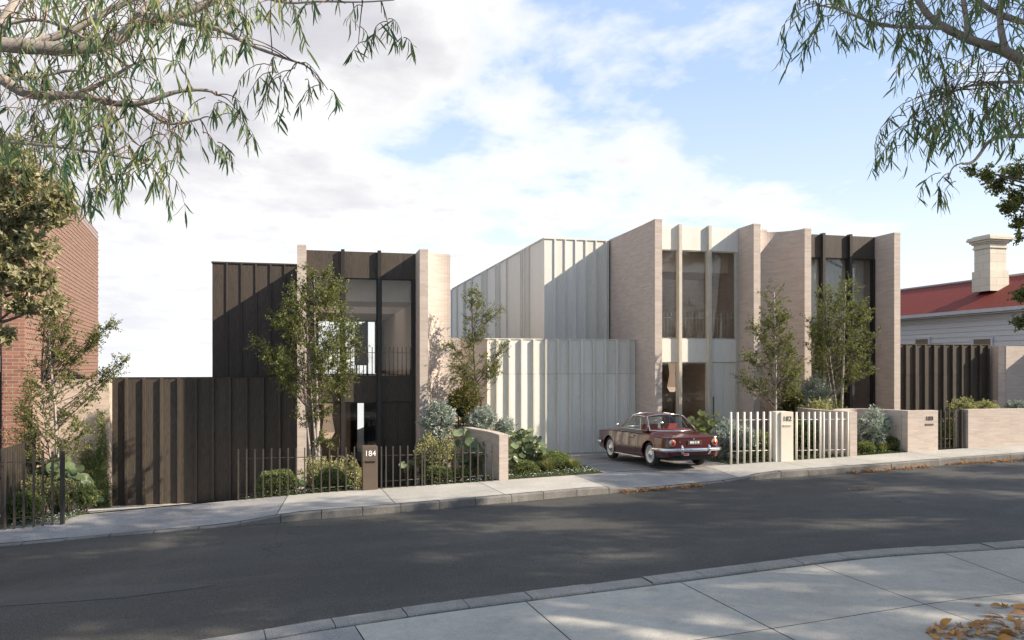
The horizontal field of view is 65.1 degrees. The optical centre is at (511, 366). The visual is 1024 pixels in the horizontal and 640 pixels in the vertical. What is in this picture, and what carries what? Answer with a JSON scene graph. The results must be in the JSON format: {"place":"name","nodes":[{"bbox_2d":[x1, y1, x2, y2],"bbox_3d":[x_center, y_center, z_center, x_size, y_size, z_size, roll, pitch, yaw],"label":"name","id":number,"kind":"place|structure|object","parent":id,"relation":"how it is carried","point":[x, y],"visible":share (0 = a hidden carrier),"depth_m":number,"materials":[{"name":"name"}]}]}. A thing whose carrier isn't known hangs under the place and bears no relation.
{"place":"outdoors","nodes":[
{"label":"outdoors","id":0,"kind":"place"},
{"bbox_2d":[27,499,242,518],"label":"driveway","id":1,"kind":"structure","parent":0,"point":[113,508],"depth_m":17.16,"materials":[{"name":"concrete"}]},
{"bbox_2d":[272,626,362,639],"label":"crossover path","id":2,"kind":"structure","parent":0,"point":[348,633],"depth_m":7.33,"materials":[{"name":"concrete"}]},
{"bbox_2d":[0,466,736,542],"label":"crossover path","id":3,"kind":"structure","parent":0,"point":[191,515],"depth_m":14.22,"materials":[{"name":"concrete"}]},
{"bbox_2d":[0,451,53,528],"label":"grey fence","id":4,"kind":"object","parent":3,"relation":"on","point":[23,517],"visible":1,"depth_m":13.73,"materials":[{"name":"brown metal"}]},
{"bbox_2d":[60,451,64,524],"bbox_3d":[-7.778,2.114,13.882,0.060,1.288,0.080,0,0,-14],"label":"fence post","id":5,"kind":"object","parent":3,"relation":"on","point":[62,487],"visible":1,"depth_m":13.85,"materials":[{"name":"brown metal"}]},
{"bbox_2d":[36,427,975,518],"bbox_3d":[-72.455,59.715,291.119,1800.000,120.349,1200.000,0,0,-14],"label":"ground","id":6,"kind":"structure","parent":0,"point":[360,442],"depth_m":18.49,"materials":[{"name":"concrete"}]},
{"bbox_2d":[0,439,36,528],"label":"side fence","id":7,"kind":"object","parent":6,"relation":"on","point":[17,449],"visible":0.5,"depth_m":14.22,"materials":[{"name":"brown metal"}]},
{"bbox_2d":[0,491,46,520],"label":"clipped bush","id":8,"kind":"object","parent":6,"relation":"on","point":[28,503],"visible":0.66,"depth_m":14.06,"materials":[{"name":"green plant"}]},
{"bbox_2d":[0,346,46,494],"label":"climbing plant","id":9,"kind":"object","parent":6,"relation":"on","point":[24,431],"visible":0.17,"depth_m":16.88,"materials":[{"name":"green plant"}]},
{"bbox_2d":[19,473,59,516],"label":"flowering shrub","id":10,"kind":"object","parent":6,"relation":"on","point":[38,485],"visible":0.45,"depth_m":14.68,"materials":[{"name":"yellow plant"}]},
{"bbox_2d":[0,128,80,350],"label":"broad leaved tree","id":11,"kind":"object","parent":6,"relation":"on","point":[49,210],"visible":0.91,"depth_m":13.54,"materials":[{"name":"green plant"}]},
{"bbox_2d":[0,509,89,526],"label":"ground cover","id":12,"kind":"object","parent":6,"relation":"on","point":[78,513],"visible":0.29,"depth_m":14.29,"materials":[{"name":"green plant"}]},
{"bbox_2d":[0,154,98,514],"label":"red brick building","id":13,"kind":"structure","parent":6,"relation":"on","point":[76,261],"depth_m":21.93,"materials":[{"name":"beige brick"}]},
{"bbox_2d":[28,454,103,516],"bbox_3d":[-8.486,2.257,15.199,1.317,1.198,0.774,0,0,-14],"label":"broad leaved plant","id":14,"kind":"object","parent":6,"relation":"on","point":[71,471],"visible":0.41,"depth_m":15.08,"materials":[{"name":"green plant"}]},
{"bbox_2d":[2,290,130,507],"bbox_3d":[-8.586,0.721,15.450,1.806,4.487,1.905,0,0,32],"label":"young tree","id":15,"kind":"object","parent":6,"relation":"on","point":[56,354],"visible":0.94,"depth_m":15.33,"materials":[{"name":"green plant"}]},
{"bbox_2d":[56,477,78,515],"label":"flowering shrub","id":16,"kind":"object","parent":6,"relation":"on","point":[69,487],"visible":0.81,"depth_m":14.63,"materials":[{"name":"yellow plant"}]},
{"bbox_2d":[31,379,111,510],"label":"cream brick wall","id":17,"kind":"structure","parent":6,"relation":"on","point":[105,404],"depth_m":18.24,"materials":[{"name":"brick"}]},
{"bbox_2d":[75,407,112,507],"bbox_3d":[-9.471,2.205,18.183,0.864,2.558,0.291,0,0,-14],"label":"climbing plant","id":18,"kind":"object","parent":17,"relation":"attached to","point":[96,475],"visible":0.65,"depth_m":18.18,"materials":[{"name":"green plant"}]},
{"bbox_2d":[65,479,103,513],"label":"green shrub","id":19,"kind":"object","parent":6,"relation":"on","point":[87,495],"visible":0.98,"depth_m":14.76,"materials":[{"name":"green plant"}]},
{"bbox_2d":[253,469,300,497],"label":"clipped bush","id":20,"kind":"object","parent":6,"relation":"on","point":[275,481],"visible":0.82,"depth_m":15.74,"materials":[{"name":"green plant"}]},
{"bbox_2d":[110,245,449,505],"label":"townhouse","id":21,"kind":"structure","parent":6,"relation":"on","point":[177,440],"depth_m":19.71,"materials":[{"name":"black brick"}]},
{"bbox_2d":[110,377,296,505],"bbox_3d":[-7.379,2.015,19.420,4.360,3.510,0.225,0,0,-14],"label":"garage door","id":22,"kind":"structure","parent":21,"relation":"in","point":[178,440],"depth_m":19.32,"materials":[{"name":"wood"}]},
{"bbox_2d":[322,403,334,438],"bbox_3d":[-4.691,1.140,20.473,0.334,1.410,0.326,0,0,-14],"label":"pendant lamp","id":23,"kind":"object","parent":21,"relation":"hanging from","point":[328,427],"visible":0.48,"depth_m":20.37,"materials":[{"name":"beige paper"}]},
{"bbox_2d":[345,278,376,376],"bbox_3d":[-3.716,-0.950,19.732,0.796,2.416,0.050,0,0,-14],"label":"window","id":24,"kind":"structure","parent":21,"relation":"in","point":[345,278],"depth_m":19.77,"materials":[{"name":"brown metal"}]},
{"bbox_2d":[354,321,368,373],"bbox_3d":[-4.007,-0.474,21.416,0.362,1.487,0.500,0,0,-14],"label":"window","id":25,"kind":"structure","parent":21,"relation":"on","point":[363,328],"depth_m":21.57,"materials":[{"name":"glass"}]},
{"bbox_2d":[381,279,411,376],"bbox_3d":[-2.869,-0.950,19.942,0.780,2.416,0.050,0,0,-14],"label":"window","id":26,"kind":"structure","parent":21,"relation":"in","point":[381,279],"depth_m":19.92,"materials":[{"name":"brown metal"}]},
{"bbox_2d":[381,402,411,486],"bbox_3d":[-2.865,2.080,19.927,0.780,2.380,0.122,0,0,-14],"label":"door","id":27,"kind":"structure","parent":21,"relation":"in","point":[396,417],"depth_m":19.93,"materials":[{"name":"brown metal"}]},
{"bbox_2d":[238,446,354,499],"bbox_3d":[-4.135,2.069,15.460,2.186,0.989,0.035,0,0,-14],"label":"bronze fence","id":28,"kind":"object","parent":6,"relation":"on","point":[288,457],"visible":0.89,"depth_m":15.40,"materials":[{"name":"metal"}]},
{"bbox_2d":[240,486,352,498],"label":"ground cover","id":29,"kind":"object","parent":6,"relation":"on","point":[306,491],"visible":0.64,"depth_m":15.68,"materials":[{"name":"green plant"}]},
{"bbox_2d":[243,261,371,486],"bbox_3d":[-4.298,0.266,17.087,2.352,5.016,2.111,0,0,11],"label":"young tree","id":30,"kind":"object","parent":6,"relation":"on","point":[283,369],"visible":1,"depth_m":16.93,"materials":[{"name":"green plant"}]},
{"bbox_2d":[295,454,349,489],"bbox_3d":[-3.919,2.353,16.954,1.084,0.961,1.066,0,0,34],"label":"flowering shrub","id":31,"kind":"object","parent":6,"relation":"on","point":[342,464],"visible":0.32,"depth_m":16.84,"materials":[{"name":"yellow plant"}]},
{"bbox_2d":[314,465,350,491],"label":"clipped bush","id":32,"kind":"object","parent":6,"relation":"on","point":[333,478],"visible":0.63,"depth_m":16.02,"materials":[{"name":"green plant"}]},
{"bbox_2d":[342,455,361,489],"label":"flowering shrub","id":33,"kind":"object","parent":6,"relation":"on","point":[358,476],"visible":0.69,"depth_m":16.54,"materials":[{"name":"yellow plant"}]},
{"bbox_2d":[412,443,430,484],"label":"flowering shrub","id":34,"kind":"object","parent":6,"relation":"on","point":[418,462],"visible":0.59,"depth_m":17.60,"materials":[{"name":"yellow plant"}]},
{"bbox_2d":[415,430,437,484],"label":"flowering shrub","id":35,"kind":"object","parent":6,"relation":"on","point":[425,441],"visible":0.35,"depth_m":18.01,"materials":[{"name":"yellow plant"}]},
{"bbox_2d":[415,398,456,464],"bbox_3d":[-1.728,1.742,18.534,1.061,2.034,0.940,0,0,-14],"label":"silver shrub","id":36,"kind":"object","parent":6,"relation":"on","point":[436,416],"visible":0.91,"depth_m":18.36,"materials":[{"name":"green plant"}]},
{"bbox_2d":[423,465,453,484],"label":"clipped bush","id":37,"kind":"object","parent":6,"relation":"on","point":[443,473],"visible":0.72,"depth_m":16.46,"materials":[{"name":"green plant"}]},
{"bbox_2d":[423,434,461,472],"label":"flowering shrub","id":38,"kind":"object","parent":6,"relation":"on","point":[443,449],"visible":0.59,"depth_m":17.24,"materials":[{"name":"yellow plant"}]},
{"bbox_2d":[453,467,472,482],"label":"clipped bush","id":39,"kind":"object","parent":6,"relation":"on","point":[459,472],"visible":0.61,"depth_m":16.69,"materials":[{"name":"green plant"}]},
{"bbox_2d":[446,377,487,429],"bbox_3d":[-1.137,1.461,19.001,1.117,2.427,1.003,0,0,-14],"label":"bronze shrub","id":40,"kind":"object","parent":6,"relation":"on","point":[460,400],"visible":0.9,"depth_m":18.83,"materials":[{"name":"green plant"}]},
{"bbox_2d":[450,338,488,468],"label":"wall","id":41,"kind":"structure","parent":6,"relation":"on","point":[482,347],"depth_m":20.89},
{"bbox_2d":[453,429,487,478],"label":"broad leaved plant","id":42,"kind":"object","parent":6,"relation":"on","point":[472,442],"visible":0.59,"depth_m":17.33,"materials":[{"name":"green plant"}]},
{"bbox_2d":[432,282,512,424],"bbox_3d":[-0.993,0.205,19.521,2.010,4.500,1.358,0,0,-14],"label":"young tree","id":43,"kind":"object","parent":6,"relation":"on","point":[473,339],"visible":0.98,"depth_m":19.46,"materials":[{"name":"green plant"}]},
{"bbox_2d":[451,423,507,480],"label":"brick wall","id":44,"kind":"structure","parent":6,"relation":"on","point":[497,440],"depth_m":17.02,"materials":[{"name":"brick"}]},
{"bbox_2d":[463,402,499,429],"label":"silver shrub","id":45,"kind":"object","parent":6,"relation":"on","point":[485,417],"visible":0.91,"depth_m":18.65,"materials":[{"name":"green plant"}]},
{"bbox_2d":[494,415,518,432],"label":"silver shrub","id":46,"kind":"object","parent":6,"relation":"on","point":[504,425],"visible":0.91,"depth_m":19.02,"materials":[{"name":"green plant"}]},
{"bbox_2d":[0,452,1023,546],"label":"kerb","id":47,"kind":"structure","parent":6,"relation":"on","point":[419,506],"depth_m":14.61,"materials":[{"name":"concrete"}]},
{"bbox_2d":[0,445,1023,543],"bbox_3d":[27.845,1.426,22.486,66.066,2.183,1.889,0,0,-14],"label":"footpath","id":48,"kind":"structure","parent":6,"relation":"on","point":[322,500],"depth_m":15.74,"materials":[{"name":"concrete"}]},
{"bbox_2d":[362,445,377,490],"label":"letterbox pillar","id":49,"kind":"structure","parent":48,"relation":"on","point":[369,467],"depth_m":15.71,"materials":[{"name":"brown metal"}]},
{"bbox_2d":[381,446,422,487],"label":"bronze gate","id":50,"kind":"structure","parent":48,"relation":"on","point":[400,455],"depth_m":15.92,"materials":[{"name":"metal"}]},
{"bbox_2d":[424,444,492,485],"bbox_3d":[-1.072,2.006,16.223,1.416,0.817,0.035,0,0,-14],"label":"bronze fence","id":51,"kind":"object","parent":48,"relation":"on","point":[455,453],"visible":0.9,"depth_m":16.21,"materials":[{"name":"metal"}]},
{"bbox_2d":[730,411,770,464],"bbox_3d":[5.295,1.604,17.806,1.019,1.180,0.052,0,0,-14],"label":"cream fence","id":52,"kind":"object","parent":48,"relation":"on","point":[763,419],"visible":0.91,"depth_m":17.79,"materials":[{"name":"metal"}]},
{"bbox_2d":[773,411,779,461],"bbox_3d":[5.923,1.595,17.968,0.099,1.149,0.110,0,0,-14],"label":"gate post","id":53,"kind":"object","parent":48,"relation":"on","point":[776,436],"visible":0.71,"depth_m":17.92,"materials":[{"name":"beige paint"}]},
{"bbox_2d":[795,412,820,459],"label":"cream gate","id":54,"kind":"structure","parent":48,"relation":"on","point":[802,419],"depth_m":18.14,"materials":[{"name":"metal"}]},
{"bbox_2d":[822,412,848,457],"bbox_3d":[7.388,1.581,18.306,0.686,1.074,0.050,0,0,-14],"label":"cream fence","id":55,"kind":"object","parent":48,"relation":"on","point":[829,419],"visible":0.91,"depth_m":18.29,"materials":[{"name":"metal"}]},
{"bbox_2d":[514,459,540,475],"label":"clipped bush","id":56,"kind":"object","parent":6,"relation":"on","point":[526,466],"visible":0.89,"depth_m":17.09,"materials":[{"name":"green plant"}]},
{"bbox_2d":[508,428,548,465],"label":"broad leaved plant","id":57,"kind":"object","parent":6,"relation":"on","point":[517,452],"visible":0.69,"depth_m":17.78,"materials":[{"name":"green plant"}]},
{"bbox_2d":[539,457,558,472],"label":"grass tuft","id":58,"kind":"object","parent":6,"relation":"on","point":[548,465],"visible":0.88,"depth_m":17.38,"materials":[{"name":"plant"}]},
{"bbox_2d":[533,450,570,469],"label":"clipped bush","id":59,"kind":"object","parent":6,"relation":"on","point":[561,459],"visible":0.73,"depth_m":17.73,"materials":[{"name":"green plant"}]},
{"bbox_2d":[508,463,601,478],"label":"ground cover","id":60,"kind":"object","parent":6,"relation":"on","point":[586,467],"visible":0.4,"depth_m":17.15,"materials":[{"name":"green plant"}]},
{"bbox_2d":[450,219,766,452],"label":"townhouse","id":61,"kind":"structure","parent":6,"relation":"on","point":[602,334],"depth_m":22.03,"materials":[{"name":"white brick"}]},
{"bbox_2d":[483,338,634,452],"bbox_3d":[1.325,1.025,21.592,4.260,3.510,0.215,0,0,-14],"label":"garage door","id":62,"kind":"structure","parent":61,"relation":"in","point":[567,391],"depth_m":21.58,"materials":[{"name":"metal"}]},
{"bbox_2d":[662,249,676,338],"bbox_3d":[4.115,-1.940,21.681,0.738,2.416,0.050,0,0,-14],"label":"window","id":63,"kind":"structure","parent":61,"relation":"in","point":[662,249],"depth_m":21.74,"materials":[{"name":"beige metal"}]},
{"bbox_2d":[667,363,674,391],"bbox_3d":[4.549,0.040,22.773,0.287,1.388,0.280,0,0,-14],"label":"pendant lamp","id":64,"kind":"object","parent":61,"relation":"hanging from","point":[671,384],"visible":0.66,"depth_m":22.69,"materials":[{"name":"beige paper"}]},
{"bbox_2d":[682,250,706,338],"bbox_3d":[4.940,-1.940,21.886,0.796,2.416,0.050,0,0,-14],"label":"window","id":65,"kind":"structure","parent":61,"relation":"in","point":[682,250],"depth_m":21.96,"materials":[{"name":"beige metal"}]},
{"bbox_2d":[712,251,734,339],"bbox_3d":[5.787,-1.940,22.097,0.780,2.416,0.050,0,0,-14],"label":"window","id":66,"kind":"structure","parent":61,"relation":"in","point":[712,251],"depth_m":22.16,"materials":[{"name":"beige metal"}]},
{"bbox_2d":[712,362,734,426],"bbox_3d":[5.790,1.090,22.081,0.780,2.380,0.122,0,0,-14],"label":"door","id":67,"kind":"structure","parent":61,"relation":"in","point":[723,382],"depth_m":22.09,"materials":[{"name":"grey metal"}]},
{"bbox_2d":[202,540,1023,639],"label":"kerb","id":68,"kind":"structure","parent":6,"relation":"on","point":[355,620],"depth_m":8.53,"materials":[{"name":"concrete"}]},
{"bbox_2d":[686,409,719,434],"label":"broad leaved plant","id":69,"kind":"object","parent":6,"relation":"on","point":[706,429],"visible":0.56,"depth_m":20.30,"materials":[{"name":"green plant"}]},
{"bbox_2d":[709,415,735,456],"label":"silver shrub","id":70,"kind":"object","parent":6,"relation":"on","point":[719,425],"visible":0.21,"depth_m":19.06,"materials":[{"name":"green plant"}]},
{"bbox_2d":[713,419,762,458],"bbox_3d":[5.311,1.816,18.860,1.308,1.191,1.253,0,0,-14],"label":"silver shrub","id":71,"kind":"object","parent":6,"relation":"on","point":[724,440],"visible":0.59,"depth_m":18.63,"materials":[{"name":"green plant"}]},
{"bbox_2d":[752,428,768,458],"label":"green shrub","id":72,"kind":"object","parent":6,"relation":"on","point":[760,453],"visible":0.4,"depth_m":18.74,"materials":[{"name":"green plant"}]},
{"bbox_2d":[730,278,807,411],"bbox_3d":[6.488,0.033,19.950,1.668,4.465,1.910,0,0,36],"label":"young tree","id":73,"kind":"object","parent":6,"relation":"on","point":[774,352],"visible":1,"depth_m":19.88,"materials":[{"name":"green plant"}]},
{"bbox_2d":[771,411,792,462],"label":"letterbox pillar","id":74,"kind":"structure","parent":6,"relation":"on","point":[786,435],"depth_m":17.93,"materials":[{"name":"concrete"}]},
{"bbox_2d":[773,384,805,422],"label":"bronze shrub","id":75,"kind":"object","parent":6,"relation":"on","point":[790,404],"visible":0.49,"depth_m":20.48,"materials":[{"name":"green plant"}]},
{"bbox_2d":[710,449,873,462],"bbox_3d":[6.328,2.099,19.570,3.883,0.277,2.934,0,0,-14],"label":"ground cover","id":76,"kind":"object","parent":6,"relation":"on","point":[754,458],"visible":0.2,"depth_m":18.56,"materials":[{"name":"green plant"}]},
{"bbox_2d":[793,418,821,454],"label":"green shrub","id":77,"kind":"object","parent":6,"relation":"on","point":[805,434],"visible":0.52,"depth_m":19.32,"materials":[{"name":"green plant"}]},
{"bbox_2d":[772,404,846,455],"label":"brick wall","id":78,"kind":"structure","parent":6,"relation":"on","point":[806,410],"depth_m":18.96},
{"bbox_2d":[794,395,837,420],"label":"flowering shrub","id":79,"kind":"object","parent":6,"relation":"on","point":[816,405],"visible":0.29,"depth_m":20.03,"materials":[{"name":"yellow plant"}]},
{"bbox_2d":[798,372,836,408],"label":"silver shrub","id":80,"kind":"object","parent":6,"relation":"on","point":[814,388],"visible":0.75,"depth_m":20.84,"materials":[{"name":"green plant"}]},
{"bbox_2d":[799,274,882,408],"bbox_3d":[8.352,-0.072,20.668,1.858,4.602,2.070,0,0,40],"label":"young tree","id":81,"kind":"object","parent":6,"relation":"on","point":[820,340],"visible":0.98,"depth_m":20.48,"materials":[{"name":"green plant"}]},
{"bbox_2d":[857,441,876,453],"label":"clipped bush","id":82,"kind":"object","parent":6,"relation":"on","point":[865,446],"visible":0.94,"depth_m":18.77,"materials":[{"name":"green plant"}]},
{"bbox_2d":[833,408,901,455],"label":"brick wall","id":83,"kind":"structure","parent":6,"relation":"on","point":[855,413],"depth_m":19.05,"materials":[{"name":"brick"}]},
{"bbox_2d":[857,404,895,451],"bbox_3d":[8.658,1.560,19.288,1.027,1.319,0.971,0,0,-27],"label":"silver shrub","id":84,"kind":"object","parent":6,"relation":"on","point":[875,425],"visible":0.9,"depth_m":19.09,"materials":[{"name":"green plant"}]},
{"bbox_2d":[767,228,989,438],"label":"townhouse","id":85,"kind":"structure","parent":6,"relation":"on","point":[804,263],"depth_m":23.03,"materials":[{"name":"beige brick"}]},
{"bbox_2d":[853,259,871,342],"bbox_3d":[10.055,-1.880,23.159,0.738,2.416,0.050,0,0,-14],"label":"window","id":86,"kind":"structure","parent":85,"relation":"in","point":[870,260],"depth_m":23.22,"materials":[{"name":"brown metal"}]},
{"bbox_2d":[900,344,989,438],"bbox_3d":[12.634,1.085,24.406,4.410,3.510,0.215,0,0,-14],"label":"fence","id":87,"kind":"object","parent":85,"relation":"in","point":[931,375],"depth_m":24.46,"materials":[{"name":"metal"}]},
{"bbox_2d":[883,435,900,450],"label":"clipped bush","id":88,"kind":"object","parent":6,"relation":"on","point":[892,442],"visible":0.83,"depth_m":19.06,"materials":[{"name":"green plant"}]},
{"bbox_2d":[901,410,937,451],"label":"numbered brick wall","id":89,"kind":"structure","parent":6,"relation":"on","point":[919,430],"depth_m":18.90,"materials":[{"name":"beige brick"}]},
{"bbox_2d":[938,410,958,448],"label":"bronze gate","id":90,"kind":"structure","parent":89,"relation":"attached to","point":[949,418],"depth_m":19.18,"materials":[{"name":"metal"}]},
{"bbox_2d":[938,419,954,445],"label":"green shrub","id":91,"kind":"object","parent":6,"relation":"on","point":[947,432],"visible":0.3,"depth_m":20.22,"materials":[{"name":"green plant"}]},
{"bbox_2d":[942,396,960,443],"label":"flowering shrub","id":92,"kind":"object","parent":6,"relation":"on","point":[952,407],"visible":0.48,"depth_m":20.27,"materials":[{"name":"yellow plant"}]},
{"bbox_2d":[959,410,963,448],"bbox_3d":[10.795,1.521,19.283,0.070,0.945,0.110,0,0,-14],"label":"gate post","id":93,"kind":"object","parent":6,"relation":"on","point":[961,428],"visible":0.79,"depth_m":19.23,"materials":[{"name":"brown metal"}]},
{"bbox_2d":[900,234,1023,345],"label":"weatherboard cottage","id":94,"kind":"structure","parent":6,"relation":"on","point":[978,308],"depth_m":30.70,"materials":[{"name":"wood"}]},
{"bbox_2d":[971,336,993,345],"bbox_3d":[17.328,0.178,29.570,0.038,2.505,1.014,0,0,-14],"label":"window","id":95,"kind":"structure","parent":94,"relation":"in","point":[974,340],"depth_m":29.53,"materials":[{"name":"wood"}]},
{"bbox_2d":[951,396,978,409],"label":"flowering shrub","id":96,"kind":"object","parent":6,"relation":"on","point":[966,404],"visible":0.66,"depth_m":20.24,"materials":[{"name":"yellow plant"}]},
{"bbox_2d":[975,398,1002,408],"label":"flowering shrub","id":97,"kind":"object","parent":6,"relation":"on","point":[984,404],"visible":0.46,"depth_m":20.64,"materials":[{"name":"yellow plant"}]},
{"bbox_2d":[962,408,1023,447],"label":"brick wall","id":98,"kind":"structure","parent":6,"relation":"on","point":[993,427],"depth_m":19.35,"materials":[{"name":"brick"}]},
{"bbox_2d":[990,346,1005,408],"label":"tall brick wall","id":99,"kind":"structure","parent":6,"relation":"on","point":[998,373],"depth_m":24.45,"materials":[{"name":"brick"}]},
{"bbox_2d":[1006,346,1023,404],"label":"tall brick wall","id":100,"kind":"structure","parent":6,"relation":"on","point":[1014,373],"depth_m":24.46,"materials":[{"name":"brick"}]},
{"bbox_2d":[0,459,1023,639],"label":"road","id":101,"kind":"structure","parent":0,"point":[266,576],"depth_m":11.19,"materials":[{"name":"grey asphalt"}]},
{"bbox_2d":[0,583,214,605],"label":"asphalt patch","id":102,"kind":"object","parent":101,"relation":"on","point":[40,597],"visible":1,"depth_m":9.67,"materials":[{"name":"asphalt"}]},
{"bbox_2d":[0,0,1023,428],"label":"sky","id":103,"kind":"structure","parent":0,"point":[514,125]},
{"bbox_2d":[508,452,725,472],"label":"driveway","id":104,"kind":"structure","parent":0,"point":[631,463],"depth_m":18.60,"materials":[{"name":"concrete"}]},
{"bbox_2d":[596,412,720,465],"bbox_3d":[3.294,1.644,18.647,1.491,1.140,3.806,0,-1,-18],"label":"parked car","id":105,"kind":"object","parent":104,"relation":"on","point":[653,444],"visible":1,"depth_m":17.60,"materials":[{"name":"red paint"}]},
{"bbox_2d":[356,548,1023,639],"bbox_3d":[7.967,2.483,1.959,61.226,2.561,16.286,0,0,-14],"label":"footpath","id":106,"kind":"structure","parent":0,"point":[786,597],"depth_m":7.73,"materials":[{"name":"concrete"}]},
{"bbox_2d":[0,0,418,228],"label":"gum tree","id":107,"kind":"object","parent":106,"relation":"on","point":[147,17],"visible":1,"depth_m":5.91,"materials":[{"name":"green plant"}]},
{"bbox_2d":[772,0,1023,214],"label":"gum tree","id":108,"kind":"object","parent":106,"relation":"on","point":[1001,48],"visible":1,"depth_m":7.09,"materials":[{"name":"green plant"}]},
{"bbox_2d":[959,154,1023,332],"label":"leaved tree","id":109,"kind":"object","parent":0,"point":[1015,173],"visible":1,"depth_m":12.02,"materials":[{"name":"green plant"}]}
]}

